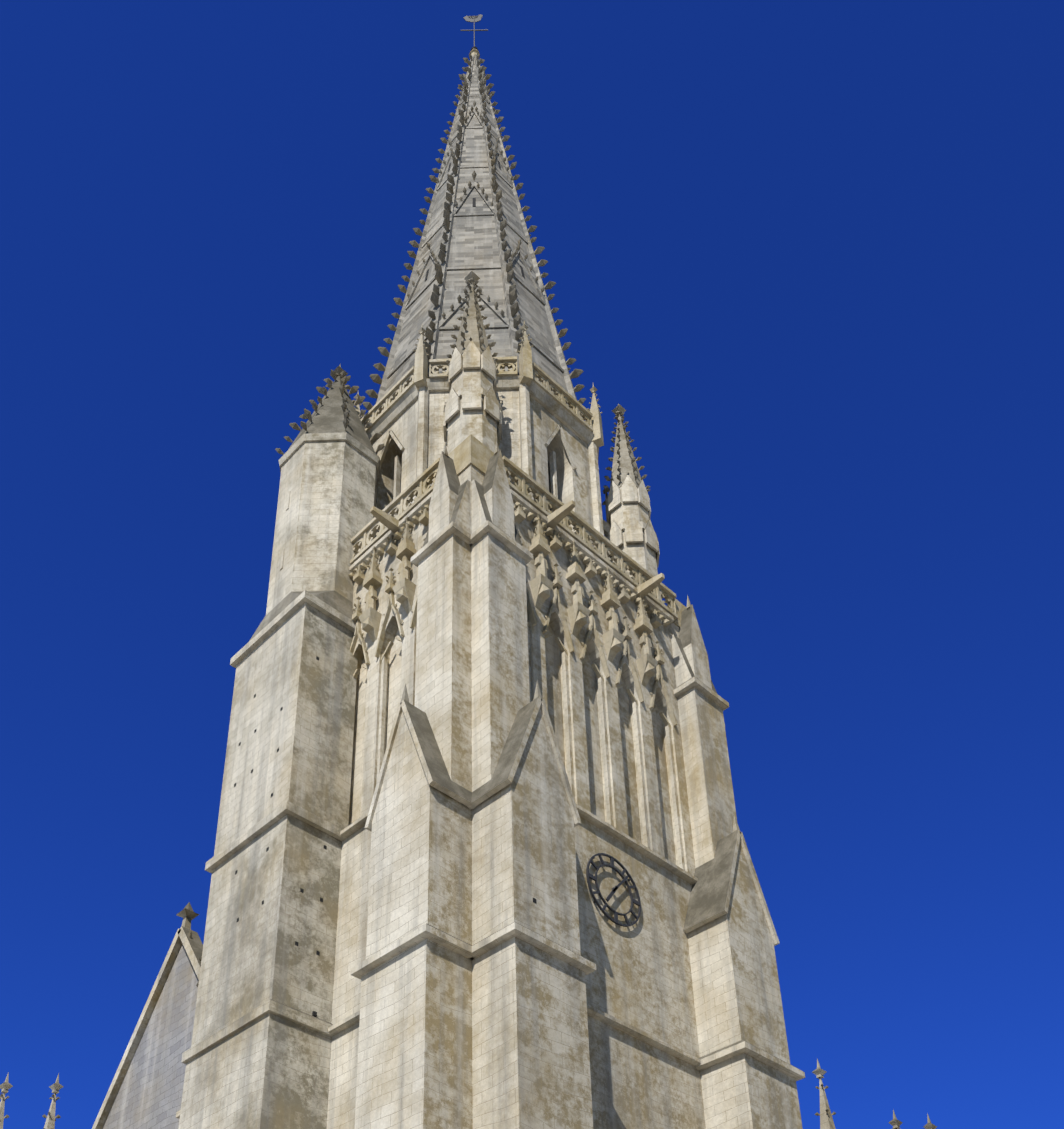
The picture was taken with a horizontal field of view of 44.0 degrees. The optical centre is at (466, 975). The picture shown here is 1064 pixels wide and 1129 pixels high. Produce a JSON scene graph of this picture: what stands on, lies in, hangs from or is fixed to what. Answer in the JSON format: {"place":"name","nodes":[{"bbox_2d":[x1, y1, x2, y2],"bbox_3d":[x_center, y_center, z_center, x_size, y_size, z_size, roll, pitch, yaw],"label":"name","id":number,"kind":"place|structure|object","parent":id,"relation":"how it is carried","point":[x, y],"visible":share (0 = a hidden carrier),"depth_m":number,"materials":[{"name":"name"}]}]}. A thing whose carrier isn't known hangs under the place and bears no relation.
{"place":"outdoors","nodes":[
{"label":"outdoors","id":0,"kind":"place"},
{"bbox_2d":[0,0,1063,1128],"label":"sky","id":1,"kind":"structure","parent":0,"point":[810,253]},
{"label":"ground","id":2,"kind":"structure","parent":0,"visible":0},
{"bbox_2d":[102,944,198,1128],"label":"church body","id":3,"kind":"structure","parent":2,"relation":"on","point":[149,1094],"depth_m":44.06,"materials":[{"name":"beige stone"}]},
{"bbox_2d":[0,902,936,1128],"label":"church pinnacles","id":4,"kind":"object","parent":3,"relation":"on","point":[193,945],"visible":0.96,"depth_m":45.36,"materials":[{"name":"beige stone"}]},
{"bbox_2d":[0,931,900,1128],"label":"finials","id":5,"kind":"object","parent":4,"relation":"attached to","point":[189,934],"visible":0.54,"depth_m":40.72,"materials":[{"name":"grey stone"}]},
{"bbox_2d":[178,376,381,1128],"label":"stair turret","id":6,"kind":"object","parent":2,"relation":"on","point":[257,1055],"visible":0.9,"depth_m":39.23,"materials":[{"name":"stone"}]},
{"bbox_2d":[275,364,384,454],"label":"turret crockets","id":7,"kind":"object","parent":6,"relation":"attached to","point":[340,372],"visible":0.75,"depth_m":50.41,"materials":[{"name":"stone"}]},
{"bbox_2d":[176,441,804,1128],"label":"buttresses","id":8,"kind":"structure","parent":2,"relation":"on","point":[472,971],"depth_m":34.67,"materials":[{"name":"stone"}]},
{"bbox_2d":[234,656,536,1016],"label":"putlog holes","id":9,"kind":"object","parent":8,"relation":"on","point":[314,1013],"visible":0.6,"depth_m":37.61,"materials":[{"name":"black"}]},
{"bbox_2d":[327,465,705,1128],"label":"tower wall","id":10,"kind":"structure","parent":2,"relation":"on","point":[621,755],"depth_m":39.44,"materials":[{"name":"stone"}]},
{"bbox_2d":[366,375,603,547],"bbox_3d":[0.437,-16.007,50.621,9.491,9.000,9.491,25,-39,-36],"label":"drum","id":11,"kind":"object","parent":10,"relation":"on","point":[541,427],"visible":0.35,"depth_m":48.74,"materials":[{"name":"stone"}]},
{"bbox_2d":[400,461,551,510],"bbox_3d":[0.437,-15.834,50.520,7.108,8.400,7.108,25,-39,-36],"label":"drum interior","id":12,"kind":"object","parent":11,"relation":"in","point":[548,477],"depth_m":49.59,"materials":[{"name":"beige stone"}]},
{"bbox_2d":[376,54,576,406],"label":"spire","id":13,"kind":"structure","parent":11,"relation":"on","point":[474,242],"depth_m":56.17,"materials":[{"name":"stone"}]},
{"bbox_2d":[469,48,478,56],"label":"finial","id":14,"kind":"object","parent":13,"relation":"on","point":[474,51],"visible":0.44,"depth_m":69.76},
{"bbox_2d":[460,14,487,49],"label":"weathervane","id":15,"kind":"object","parent":14,"relation":"on","point":[474,19],"visible":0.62,"depth_m":71.82,"materials":[{"name":"grey metal"}]},
{"bbox_2d":[425,161,524,280],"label":"spire openings","id":16,"kind":"object","parent":13,"relation":"in","point":[474,205],"visible":0.19,"depth_m":58.67,"materials":[{"name":"grey stone"}]},
{"bbox_2d":[362,54,589,417],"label":"spire crockets","id":17,"kind":"object","parent":13,"relation":"attached to","point":[429,334],"visible":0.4,"depth_m":57.86,"materials":[{"name":"grey stone"}]},
{"bbox_2d":[354,321,603,456],"bbox_3d":[0.423,-21.164,53.640,10.121,3.750,10.102,25,-39,-36],"label":"balustrade","id":18,"kind":"object","parent":11,"relation":"on","point":[416,375],"visible":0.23,"depth_m":49.70,"materials":[{"name":"stone"}]},
{"bbox_2d":[349,501,676,728],"bbox_3d":[0.437,-9.807,46.994,12.300,5.318,12.300,25,-39,-36],"label":"frieze","id":19,"kind":"object","parent":10,"relation":"attached to","point":[541,584],"visible":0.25,"depth_m":42.79,"materials":[{"name":"stone"}]},
{"bbox_2d":[352,504,674,709],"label":"carved ornaments","id":20,"kind":"object","parent":19,"relation":"attached to","point":[546,617],"visible":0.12,"depth_m":43.21},
{"bbox_2d":[350,434,686,627],"bbox_3d":[0.437,-12.584,48.619,13.800,1.668,13.800,25,-39,-36],"label":"balustrade","id":21,"kind":"object","parent":10,"relation":"on","point":[470,449],"visible":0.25,"depth_m":43.99,"materials":[{"name":"stone"}]},
{"bbox_2d":[443,271,659,576],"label":"pinnacles","id":22,"kind":"object","parent":10,"relation":"on","point":[472,406],"visible":0.42,"depth_m":47.47,"materials":[{"name":"stone"}]},
{"bbox_2d":[446,279,649,504],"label":"pinnacle crockets","id":23,"kind":"object","parent":22,"relation":"on","point":[607,478],"visible":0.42,"depth_m":49.48,"materials":[{"name":"stone"}]},
{"bbox_2d":[586,853,640,926],"bbox_3d":[4.206,-2.455,37.743,2.300,2.300,0.230,25,-39,-36],"label":"clock","id":24,"kind":"object","parent":10,"relation":"attached to","point":[612,892],"visible":0.98,"depth_m":37.61,"materials":[{"name":"grey metal"}]}
]}

